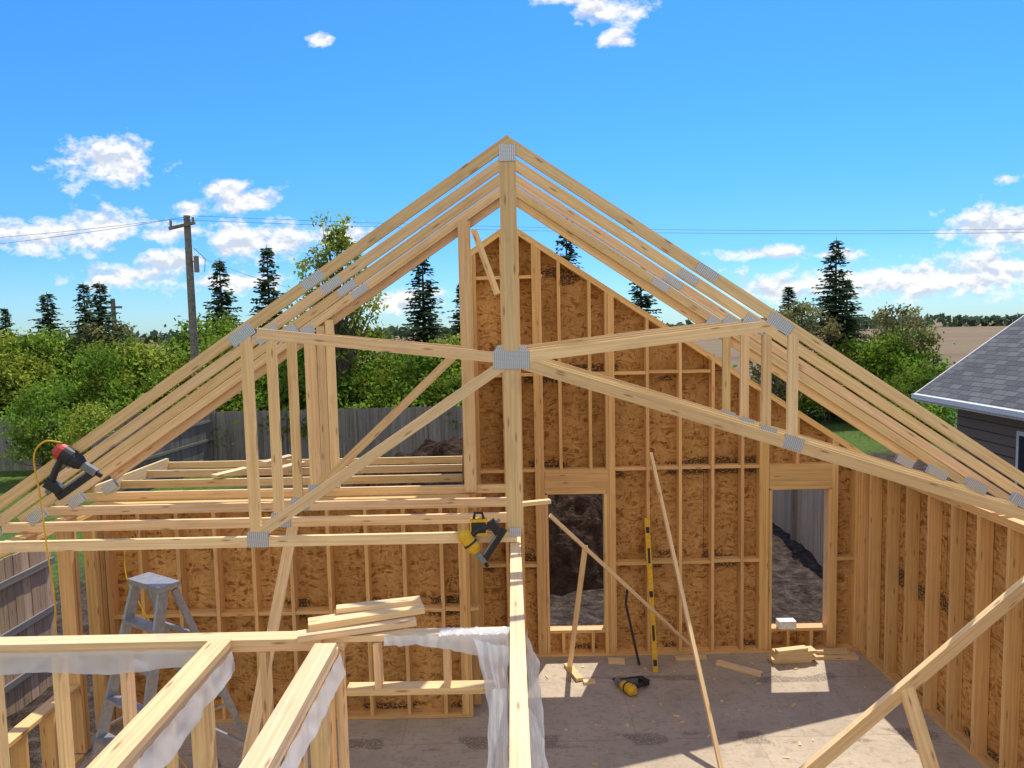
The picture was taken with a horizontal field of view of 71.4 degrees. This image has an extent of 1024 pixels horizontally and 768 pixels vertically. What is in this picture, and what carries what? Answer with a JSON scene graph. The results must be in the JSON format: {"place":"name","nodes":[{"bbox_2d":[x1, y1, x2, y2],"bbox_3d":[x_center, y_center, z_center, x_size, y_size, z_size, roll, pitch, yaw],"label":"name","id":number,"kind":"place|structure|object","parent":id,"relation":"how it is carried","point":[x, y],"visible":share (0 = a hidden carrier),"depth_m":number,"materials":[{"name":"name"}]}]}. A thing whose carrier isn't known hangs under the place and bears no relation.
{"place":"outdoors","nodes":[
{"label":"outdoors","id":0,"kind":"place"},
{"bbox_2d":[0,318,1012,767],"bbox_3d":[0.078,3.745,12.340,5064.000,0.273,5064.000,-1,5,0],"label":"ground","id":1,"kind":"structure","parent":0,"point":[796,578],"depth_m":14.35,"materials":[{"name":"plant"}]},
{"bbox_2d":[0,308,18,338],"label":"spruce tree","id":2,"kind":"object","parent":1,"relation":"on","point":[6,319],"visible":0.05,"depth_m":33.78,"materials":[{"name":"green plant"}]},
{"bbox_2d":[0,538,58,716],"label":"wooden fence","id":3,"kind":"object","parent":1,"relation":"on","point":[26,601],"visible":0.63,"depth_m":9.27,"materials":[{"name":"grey wood"}]},
{"bbox_2d":[0,327,73,406],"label":"deciduous tree","id":4,"kind":"object","parent":1,"relation":"on","point":[10,343],"visible":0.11,"depth_m":29.00,"materials":[{"name":"green plant"}]},
{"bbox_2d":[0,348,82,416],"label":"deciduous tree","id":5,"kind":"object","parent":1,"relation":"on","point":[10,372],"visible":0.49,"depth_m":27.48,"materials":[{"name":"green plant"}]},
{"bbox_2d":[0,379,87,478],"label":"deciduous tree","id":6,"kind":"object","parent":1,"relation":"on","point":[35,424],"visible":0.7,"depth_m":23.17,"materials":[{"name":"green plant"}]},
{"bbox_2d":[0,323,96,415],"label":"deciduous tree","id":7,"kind":"object","parent":1,"relation":"on","point":[53,343],"visible":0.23,"depth_m":28.88,"materials":[{"name":"green plant"}]},
{"bbox_2d":[0,331,96,411],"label":"deciduous tree","id":8,"kind":"object","parent":1,"relation":"on","point":[24,356],"visible":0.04,"depth_m":29.28,"materials":[{"name":"green plant"}]},
{"bbox_2d":[27,292,72,356],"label":"spruce tree","id":9,"kind":"object","parent":1,"relation":"on","point":[46,321],"visible":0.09,"depth_m":34.71,"materials":[{"name":"green plant"}]},
{"bbox_2d":[39,399,123,476],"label":"deciduous tree","id":10,"kind":"object","parent":1,"relation":"on","point":[101,415],"visible":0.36,"depth_m":22.77,"materials":[{"name":"green plant"}]},
{"bbox_2d":[65,284,100,343],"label":"spruce tree","id":11,"kind":"object","parent":1,"relation":"on","point":[84,311],"visible":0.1,"depth_m":32.66,"materials":[{"name":"green plant"}]},
{"bbox_2d":[37,338,142,414],"bbox_3d":[-16.156,0.599,27.978,4.488,4.780,4.240,-2,5,-16],"label":"deciduous tree","id":12,"kind":"object","parent":1,"relation":"on","point":[103,360],"visible":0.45,"depth_m":27.33,"materials":[{"name":"green plant"}]},
{"bbox_2d":[53,316,138,395],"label":"deciduous tree","id":13,"kind":"object","parent":1,"relation":"on","point":[121,329],"visible":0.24,"depth_m":30.52,"materials":[{"name":"green plant"}]},
{"bbox_2d":[75,282,127,368],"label":"spruce tree","id":14,"kind":"object","parent":1,"relation":"on","point":[102,316],"visible":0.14,"depth_m":31.14,"materials":[{"name":"green plant"}]},
{"bbox_2d":[72,375,147,413],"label":"shrub","id":15,"kind":"object","parent":1,"relation":"on","point":[102,397],"visible":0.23,"depth_m":26.77,"materials":[{"name":"green plant"}]},
{"bbox_2d":[64,331,165,389],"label":"deciduous tree","id":16,"kind":"object","parent":1,"relation":"on","point":[127,343],"visible":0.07,"depth_m":29.98,"materials":[{"name":"green plant"}]},
{"bbox_2d":[77,337,181,408],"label":"deciduous tree","id":17,"kind":"object","parent":1,"relation":"on","point":[150,353],"visible":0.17,"depth_m":29.38,"materials":[{"name":"green plant"}]},
{"bbox_2d":[92,413,214,501],"bbox_3d":[-10.933,2.223,22.166,0.161,2.111,5.986,-1,5,7],"label":"wooden fence","id":18,"kind":"object","parent":1,"relation":"on","point":[191,444],"visible":0.23,"depth_m":23.39,"materials":[{"name":"grey wood"}]},
{"bbox_2d":[134,330,211,391],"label":"deciduous tree","id":19,"kind":"object","parent":1,"relation":"on","point":[172,348],"visible":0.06,"depth_m":30.49,"materials":[{"name":"green plant"}]},
{"bbox_2d":[113,363,242,419],"bbox_3d":[-12.340,1.160,27.144,5.888,4.140,4.762,-2,5,-13],"label":"shrub","id":20,"kind":"object","parent":1,"relation":"on","point":[154,383],"visible":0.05,"depth_m":26.58,"materials":[{"name":"green plant"}]},
{"bbox_2d":[125,351,233,411],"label":"deciduous tree","id":21,"kind":"object","parent":1,"relation":"on","point":[167,369],"visible":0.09,"depth_m":27.40,"materials":[{"name":"green plant"}]},
{"bbox_2d":[168,215,205,391],"bbox_3d":[-12.048,-1.743,26.915,1.245,9.100,0.347,-1,5,0],"label":"utility pole","id":22,"kind":"object","parent":1,"relation":"on","point":[190,271],"visible":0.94,"depth_m":26.67,"materials":[{"name":"brown wood"}]},
{"bbox_2d":[0,216,1023,287],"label":"power lines","id":23,"kind":"object","parent":22,"relation":"attached to","point":[527,230],"visible":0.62,"depth_m":28.07,"materials":[{"name":"metal"}]},
{"bbox_2d":[146,307,242,380],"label":"deciduous tree","id":24,"kind":"object","parent":1,"relation":"on","point":[221,328],"visible":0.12,"depth_m":31.02,"materials":[{"name":"green plant"}]},
{"bbox_2d":[157,330,258,404],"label":"deciduous tree","id":25,"kind":"object","parent":1,"relation":"on","point":[212,342],"visible":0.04,"depth_m":28.23,"materials":[{"name":"green plant"}]},
{"bbox_2d":[178,392,242,446],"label":"shrub","id":26,"kind":"object","parent":1,"relation":"on","point":[235,398],"visible":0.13,"depth_m":26.20,"materials":[{"name":"green plant"}]},
{"bbox_2d":[199,260,243,336],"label":"spruce tree","id":27,"kind":"object","parent":1,"relation":"on","point":[225,298],"visible":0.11,"depth_m":33.15,"materials":[{"name":"green plant"}]},
{"bbox_2d":[0,405,462,470],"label":"wooden fence","id":28,"kind":"object","parent":1,"relation":"on","point":[362,421],"visible":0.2,"depth_m":25.23,"materials":[{"name":"grey wood"}]},
{"bbox_2d":[227,372,306,443],"bbox_3d":[-8.996,1.131,27.956,4.455,3.874,5.508,0,5,12],"label":"shrub","id":29,"kind":"object","parent":1,"relation":"on","point":[256,392],"visible":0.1,"depth_m":26.70,"materials":[{"name":"green plant"}]},
{"bbox_2d":[246,245,288,328],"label":"spruce tree","id":30,"kind":"object","parent":1,"relation":"on","point":[263,291],"visible":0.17,"depth_m":32.56,"materials":[{"name":"green plant"}]},
{"bbox_2d":[228,363,355,448],"bbox_3d":[-8.269,1.080,26.970,4.785,4.161,5.917,1,5,26],"label":"shrub","id":31,"kind":"object","parent":1,"relation":"on","point":[301,383],"visible":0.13,"depth_m":25.99,"materials":[{"name":"green plant"}]},
{"bbox_2d":[261,315,393,409],"bbox_3d":[-7.614,-0.207,28.855,6.705,5.975,5.291,-5,6,-38],"label":"deciduous tree","id":32,"kind":"object","parent":1,"relation":"on","point":[300,352],"visible":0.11,"depth_m":27.91,"materials":[{"name":"green plant"}]},
{"bbox_2d":[286,210,388,407],"bbox_3d":[-6.811,-1.968,27.867,4.105,9.592,3.257,-1,5,0],"label":"poplar tree","id":33,"kind":"object","parent":1,"relation":"on","point":[338,245],"visible":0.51,"depth_m":27.63,"materials":[{"name":"green plant"}]},
{"bbox_2d":[299,315,409,408],"bbox_3d":[-6.558,-0.134,29.760,6.338,5.636,6.061,2,5,31],"label":"deciduous tree","id":34,"kind":"object","parent":1,"relation":"on","point":[370,334],"visible":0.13,"depth_m":29.00,"materials":[{"name":"green plant"}]},
{"bbox_2d":[303,363,419,451],"bbox_3d":[-5.785,1.106,27.669,5.438,3.824,4.398,-3,5,-25],"label":"shrub","id":35,"kind":"object","parent":1,"relation":"on","point":[347,389],"visible":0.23,"depth_m":27.13,"materials":[{"name":"green plant"}]},
{"bbox_2d":[346,377,444,442],"bbox_3d":[-4.534,1.354,27.231,4.588,3.226,3.710,-1,5,3],"label":"shrub","id":36,"kind":"object","parent":1,"relation":"on","point":[384,400],"visible":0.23,"depth_m":27.04,"materials":[{"name":"green plant"}]},
{"bbox_2d":[374,351,434,388],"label":"deciduous tree","id":37,"kind":"object","parent":1,"relation":"on","point":[389,353],"visible":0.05,"depth_m":30.77,"materials":[{"name":"green plant"}]},
{"bbox_2d":[374,339,460,437],"bbox_3d":[-3.513,0.402,29.093,5.257,4.440,6.128,-4,6,-35],"label":"deciduous tree","id":38,"kind":"object","parent":1,"relation":"on","point":[408,366],"visible":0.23,"depth_m":28.23,"materials":[{"name":"green plant"}]},
{"bbox_2d":[394,258,453,381],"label":"spruce tree","id":39,"kind":"object","parent":1,"relation":"on","point":[428,322],"visible":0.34,"depth_m":32.65,"materials":[{"name":"green plant"}]},
{"bbox_2d":[400,332,461,403],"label":"deciduous tree","id":40,"kind":"object","parent":1,"relation":"on","point":[450,368],"visible":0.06,"depth_m":29.02,"materials":[{"name":"green plant"}]},
{"bbox_2d":[411,330,461,407],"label":"deciduous tree","id":41,"kind":"object","parent":1,"relation":"on","point":[458,367],"visible":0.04,"depth_m":29.00,"materials":[{"name":"green plant"}]},
{"bbox_2d":[417,370,461,444],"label":"shrub","id":42,"kind":"object","parent":1,"relation":"on","point":[442,391],"visible":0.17,"depth_m":26.62,"materials":[{"name":"green plant"}]},
{"bbox_2d":[446,283,460,340],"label":"spruce tree","id":43,"kind":"object","parent":1,"relation":"on","point":[456,315],"visible":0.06,"depth_m":33.74,"materials":[{"name":"green plant"}]},
{"bbox_2d":[351,436,603,594],"bbox_3d":[-0.350,2.382,15.039,8.800,2.894,5.200,-1,5,0],"label":"dirt mound","id":44,"kind":"object","parent":1,"relation":"on","point":[579,517],"visible":0.08,"depth_m":13.25,"materials":[{"name":"soil"}]},
{"bbox_2d":[18,313,1023,344],"bbox_3d":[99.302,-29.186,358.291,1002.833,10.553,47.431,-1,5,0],"label":"distant treeline","id":45,"kind":"object","parent":1,"relation":"on","point":[957,320],"visible":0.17,"depth_m":356.25,"materials":[{"name":"plant"}]},
{"bbox_2d":[74,651,982,767],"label":"subfloor","id":46,"kind":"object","parent":1,"relation":"on","point":[829,698],"visible":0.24,"depth_m":7.61,"materials":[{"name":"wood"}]},
{"bbox_2d":[33,440,60,635],"bbox_3d":[-3.401,2.195,5.596,0.423,3.452,1.190,-4,5,-33],"label":"air hose","id":47,"kind":"object","parent":46,"relation":"on","point":[44,528],"visible":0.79,"depth_m":5.86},
{"bbox_2d":[0,515,113,767],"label":"side wall","id":48,"kind":"structure","parent":46,"relation":"on","point":[43,716],"depth_m":7.14,"materials":[{"name":"wood"}]},
{"bbox_2d":[86,639,231,767],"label":"partition wall","id":49,"kind":"structure","parent":46,"relation":"on","point":[131,742],"depth_m":3.55,"materials":[{"name":"brown wood"}]},
{"bbox_2d":[133,651,234,767],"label":"plastic sheeting","id":50,"kind":"object","parent":49,"relation":"attached to","point":[161,751],"visible":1,"depth_m":3.52,"materials":[{"name":"white"}]},
{"bbox_2d":[89,572,246,767],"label":"step ladder","id":51,"kind":"object","parent":46,"relation":"on","point":[153,584],"visible":0.57,"depth_m":5.94,"materials":[{"name":"metal"}]},
{"bbox_2d":[0,627,493,767],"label":"partition wall","id":52,"kind":"structure","parent":46,"relation":"on","point":[264,644],"depth_m":4.22,"materials":[{"name":"brown wood"}]},
{"bbox_2d":[0,649,199,674],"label":"plastic sheeting","id":53,"kind":"object","parent":52,"relation":"attached to","point":[106,662],"visible":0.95,"depth_m":4.17,"materials":[{"name":"white"}]},
{"bbox_2d":[297,596,424,642],"bbox_3d":[-0.911,1.412,4.316,0.751,0.118,0.218,-3,5,-17],"label":"loose lumber","id":54,"kind":"object","parent":52,"relation":"on","point":[348,619],"visible":1,"depth_m":4.28,"materials":[{"name":"brown wood"}]},
{"bbox_2d":[384,633,508,664],"bbox_3d":[-0.383,1.561,4.173,0.732,0.186,0.038,-1,5,1],"label":"plastic sheeting","id":55,"kind":"object","parent":52,"relation":"attached to","point":[462,643],"visible":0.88,"depth_m":4.17,"materials":[{"name":"white"}]},
{"bbox_2d":[439,626,509,635],"bbox_3d":[-0.222,1.465,4.223,0.417,0.020,0.108,-1,5,0],"label":"plastic sheeting","id":56,"kind":"object","parent":52,"relation":"on","point":[474,631],"visible":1,"depth_m":4.22,"materials":[{"name":"white"}]},
{"bbox_2d":[241,527,298,762],"bbox_3d":[-2.236,2.588,6.450,0.107,2.469,1.080,0,5,20],"label":"wall brace","id":57,"kind":"object","parent":46,"relation":"on","point":[255,718],"depth_m":6.56,"materials":[{"name":"brown wood"}]},
{"bbox_2d":[90,494,479,724],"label":"wall","id":58,"kind":"structure","parent":46,"relation":"on","point":[227,589],"depth_m":7.82,"materials":[{"name":"wood"}]},
{"bbox_2d":[55,186,965,505],"bbox_3d":[-0.010,-0.438,7.642,10.015,3.416,0.133,-1,5,0],"label":"roof truss","id":59,"kind":"object","parent":58,"relation":"on","point":[323,434],"visible":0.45,"depth_m":7.66,"materials":[{"name":"brown wood"}]},
{"bbox_2d":[238,643,339,767],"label":"partition wall","id":60,"kind":"structure","parent":46,"relation":"on","point":[274,740],"depth_m":3.50,"materials":[{"name":"brown wood"}]},
{"bbox_2d":[280,654,345,767],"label":"plastic sheeting","id":61,"kind":"object","parent":60,"relation":"attached to","point":[310,727],"visible":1,"depth_m":3.51,"materials":[{"name":"white"}]},
{"bbox_2d":[462,448,483,704],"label":"return wall","id":62,"kind":"structure","parent":46,"relation":"on","point":[476,579],"depth_m":7.98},
{"bbox_2d":[91,454,461,491],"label":"porch ceiling joists","id":63,"kind":"object","parent":62,"relation":"attached to","point":[136,477],"visible":0.61,"depth_m":8.94,"materials":[{"name":"brown wood"}]},
{"bbox_2d":[509,537,530,767],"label":"partition wall","id":64,"kind":"structure","parent":46,"relation":"on","point":[519,753],"depth_m":3.72,"materials":[{"name":"brown wood"}]},
{"bbox_2d":[473,638,508,757],"bbox_3d":[-0.073,1.809,4.065,0.153,0.638,0.355,-4,5,-27],"label":"plastic sheeting","id":65,"kind":"object","parent":64,"relation":"attached to","point":[493,661],"visible":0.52,"depth_m":4.08,"materials":[{"name":"white"}]},
{"bbox_2d":[487,688,508,767],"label":"plastic sheeting","id":66,"kind":"object","parent":64,"relation":"attached to","point":[497,737],"visible":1,"depth_m":3.78,"materials":[{"name":"white"}]},
{"bbox_2d":[528,707,545,767],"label":"plastic sheeting","id":67,"kind":"object","parent":64,"relation":"attached to","point":[537,749],"visible":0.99,"depth_m":3.74,"materials":[{"name":"white"}]},
{"bbox_2d":[523,498,550,506],"bbox_3d":[0.230,1.194,7.169,0.326,0.038,0.070,-3,5,-18],"label":"wall brace","id":68,"kind":"object","parent":64,"relation":"on","point":[536,502],"depth_m":7.15,"materials":[{"name":"brown wood"}]},
{"bbox_2d":[526,631,548,767],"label":"plastic sheeting","id":69,"kind":"object","parent":64,"relation":"attached to","point":[534,686],"visible":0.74,"depth_m":4.02,"materials":[{"name":"white"}]},
{"bbox_2d":[567,545,587,667],"bbox_3d":[0.771,2.690,8.459,0.067,1.788,0.734,-2,5,-13],"label":"wall brace","id":70,"kind":"object","parent":46,"relation":"on","point":[577,606],"depth_m":8.42,"materials":[{"name":"brown wood"}]},
{"bbox_2d":[613,676,650,695],"bbox_3d":[1.425,3.518,8.397,0.396,0.129,0.391,-4,3,-30],"label":"framing nailer","id":71,"kind":"object","parent":46,"relation":"on","point":[626,685],"visible":1,"depth_m":8.32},
{"bbox_2d":[625,589,639,664],"bbox_3d":[1.504,3.044,8.972,0.094,0.940,0.273,-3,5,-24],"label":"pry bar","id":72,"kind":"object","parent":46,"relation":"on","point":[631,629],"visible":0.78,"depth_m":8.96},
{"bbox_2d":[644,518,657,671],"bbox_3d":[1.733,2.616,8.871,0.064,1.836,0.410,-2,5,-4],"label":"spirit level","id":73,"kind":"object","parent":46,"relation":"on","point":[651,594],"visible":1,"depth_m":8.86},
{"bbox_2d":[471,228,866,657],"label":"gable wall","id":74,"kind":"structure","parent":46,"relation":"on","point":[718,486],"depth_m":9.13,"materials":[{"name":"wood"}]},
{"bbox_2d":[549,514,690,647],"bbox_3d":[1.339,2.344,8.181,2.502,2.212,0.028,-5,6,-41],"label":"wall brace","id":75,"kind":"object","parent":74,"relation":"attached to","point":[610,571],"depth_m":8.02,"materials":[{"name":"brown wood"}]},
{"bbox_2d":[776,618,796,628],"bbox_3d":[3.535,3.090,9.183,0.220,0.100,0.120,-1,5,0],"label":"cardboard box","id":76,"kind":"object","parent":74,"relation":"on","point":[786,623],"visible":1,"depth_m":9.13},
{"bbox_2d":[649,452,723,767],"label":"wall brace","id":77,"kind":"object","parent":46,"relation":"on","point":[693,645],"depth_m":7.61,"materials":[{"name":"brown wood"}]},
{"bbox_2d":[564,645,858,684],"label":"lumber offcuts","id":78,"kind":"object","parent":46,"relation":"on","point":[796,654],"visible":0.98,"depth_m":8.89,"materials":[{"name":"brown wood"}]},
{"bbox_2d":[545,661,917,764],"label":"wood scraps","id":79,"kind":"object","parent":46,"relation":"on","point":[708,736],"visible":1,"depth_m":7.77,"materials":[{"name":"brown wood"}]},
{"bbox_2d":[799,576,1023,767],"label":"wall brace","id":80,"kind":"object","parent":46,"relation":"on","point":[917,677],"depth_m":5.49,"materials":[{"name":"brown wood"}]},
{"bbox_2d":[900,685,939,767],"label":"wall brace","id":81,"kind":"object","parent":46,"relation":"on","point":[918,727],"depth_m":5.46,"materials":[{"name":"brown wood"}]},
{"bbox_2d":[858,472,1023,767],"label":"side wall","id":82,"kind":"structure","parent":46,"relation":"on","point":[936,572],"depth_m":7.33,"materials":[{"name":"wood"}]},
{"bbox_2d":[0,135,1023,552],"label":"roof truss","id":83,"kind":"object","parent":82,"relation":"on","point":[510,359],"visible":1,"depth_m":5.85,"materials":[{"name":"brown wood"}]},
{"bbox_2d":[42,444,102,499],"bbox_3d":[-3.647,0.764,5.864,0.425,0.430,0.140,34,1,-7],"label":"nail gun","id":84,"kind":"object","parent":83,"relation":"attached to","point":[67,456],"visible":1,"depth_m":5.83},
{"bbox_2d":[458,518,506,567],"bbox_3d":[-0.209,1.288,5.882,0.378,0.374,0.123,-36,4,3],"label":"cordless nailer","id":85,"kind":"object","parent":83,"relation":"attached to","point":[468,539],"visible":1,"depth_m":5.86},
{"bbox_2d":[470,512,487,535],"bbox_3d":[-0.276,1.152,5.901,0.140,0.190,0.084,-1,5,0],"label":"battery pack","id":86,"kind":"object","parent":85,"relation":"attached to","point":[476,523],"visible":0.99,"depth_m":5.86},
{"bbox_2d":[0,159,1023,532],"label":"roof truss","id":87,"kind":"object","parent":82,"relation":"on","point":[404,233],"visible":0.56,"depth_m":6.47,"materials":[{"name":"brown wood"}]},
{"bbox_2d":[17,174,1009,521],"bbox_3d":[-0.009,-0.391,7.041,10.000,3.411,0.048,-1,5,0],"label":"roof truss","id":88,"kind":"object","parent":82,"relation":"on","point":[77,500],"visible":0.52,"depth_m":7.07,"materials":[{"name":"brown wood"}]},
{"bbox_2d":[555,219,583,268],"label":"spruce tree","id":89,"kind":"object","parent":1,"relation":"on","point":[569,255],"visible":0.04,"depth_m":33.50,"materials":[{"name":"green plant"}]},
{"bbox_2d":[627,267,661,317],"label":"spruce tree","id":90,"kind":"object","parent":1,"relation":"on","point":[645,303],"visible":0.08,"depth_m":33.65,"materials":[{"name":"green plant"}]},
{"bbox_2d":[749,307,820,406],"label":"deciduous tree","id":91,"kind":"object","parent":1,"relation":"on","point":[757,377],"visible":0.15,"depth_m":33.78,"materials":[{"name":"green plant"}]},
{"bbox_2d":[771,287,815,409],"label":"spruce tree","id":92,"kind":"object","parent":1,"relation":"on","point":[789,292],"visible":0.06,"depth_m":35.70,"materials":[{"name":"green plant"}]},
{"bbox_2d":[772,489,823,566],"bbox_3d":[6.196,2.237,17.525,0.162,2.113,15.470,-1,5,3],"label":"wooden fence","id":93,"kind":"object","parent":1,"relation":"on","point":[797,515],"visible":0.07,"depth_m":14.88,"materials":[{"name":"grey wood"}]},
{"bbox_2d":[771,297,855,411],"bbox_3d":[13.788,-1.063,33.422,4.356,6.052,4.081,2,5,31],"label":"deciduous tree","id":94,"kind":"object","parent":1,"relation":"on","point":[802,307],"visible":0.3,"depth_m":32.87,"materials":[{"name":"green plant"}]},
{"bbox_2d":[798,345,870,422],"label":"deciduous tree","id":95,"kind":"object","parent":1,"relation":"on","point":[807,403],"visible":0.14,"depth_m":32.25,"materials":[{"name":"green plant"}]},
{"bbox_2d":[799,237,874,415],"bbox_3d":[15.807,-2.698,34.923,5.661,8.924,5.250,-1,5,0],"label":"spruce tree","id":96,"kind":"object","parent":1,"relation":"on","point":[832,302],"visible":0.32,"depth_m":34.54,"materials":[{"name":"green plant"}]},
{"bbox_2d":[837,278,866,350],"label":"spruce tree","id":97,"kind":"object","parent":1,"relation":"on","point":[854,309],"visible":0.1,"depth_m":36.59,"materials":[{"name":"green plant"}]},
{"bbox_2d":[814,334,900,408],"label":"deciduous tree","id":98,"kind":"object","parent":1,"relation":"on","point":[853,345],"visible":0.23,"depth_m":32.47,"materials":[{"name":"green plant"}]},
{"bbox_2d":[852,327,939,405],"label":"deciduous tree","id":99,"kind":"object","parent":1,"relation":"on","point":[892,357],"visible":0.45,"depth_m":31.91,"materials":[{"name":"green plant"}]},
{"bbox_2d":[859,301,947,390],"bbox_3d":[18.294,-1.045,33.693,3.887,5.764,4.148,0,5,16],"label":"deciduous tree","id":100,"kind":"object","parent":1,"relation":"on","point":[884,313],"visible":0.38,"depth_m":32.95,"materials":[{"name":"green plant"}]},
{"bbox_2d":[862,364,957,436],"bbox_3d":[16.511,0.755,29.387,3.664,3.186,4.530,-5,6,-38],"label":"shrub","id":101,"kind":"object","parent":1,"relation":"on","point":[927,378],"visible":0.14,"depth_m":28.96,"materials":[{"name":"green plant"}]},
{"bbox_2d":[867,377,953,441],"bbox_3d":[15.713,1.066,28.224,3.086,2.683,3.815,1,5,21],"label":"shrub","id":102,"kind":"object","parent":1,"relation":"on","point":[905,390],"visible":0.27,"depth_m":27.69,"materials":[{"name":"green plant"}]},
{"bbox_2d":[865,366,957,425],"bbox_3d":[17.398,0.730,30.299,3.471,3.018,4.292,-2,5,-5],"label":"shrub","id":103,"kind":"object","parent":1,"relation":"on","point":[955,409],"visible":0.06,"depth_m":29.82,"materials":[{"name":"green plant"}]},
{"bbox_2d":[881,320,955,383],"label":"deciduous tree","id":104,"kind":"object","parent":1,"relation":"on","point":[942,367],"visible":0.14,"depth_m":33.06,"materials":[{"name":"green plant"}]},
{"bbox_2d":[911,315,1023,507],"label":"neighbour house","id":105,"kind":"structure","parent":1,"relation":"on","point":[988,376],"depth_m":14.41,"materials":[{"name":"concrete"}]},
{"bbox_2d":[0,0,1023,336],"label":"sky","id":106,"kind":"structure","parent":0,"point":[701,120],"materials":[{"name":"blue"}]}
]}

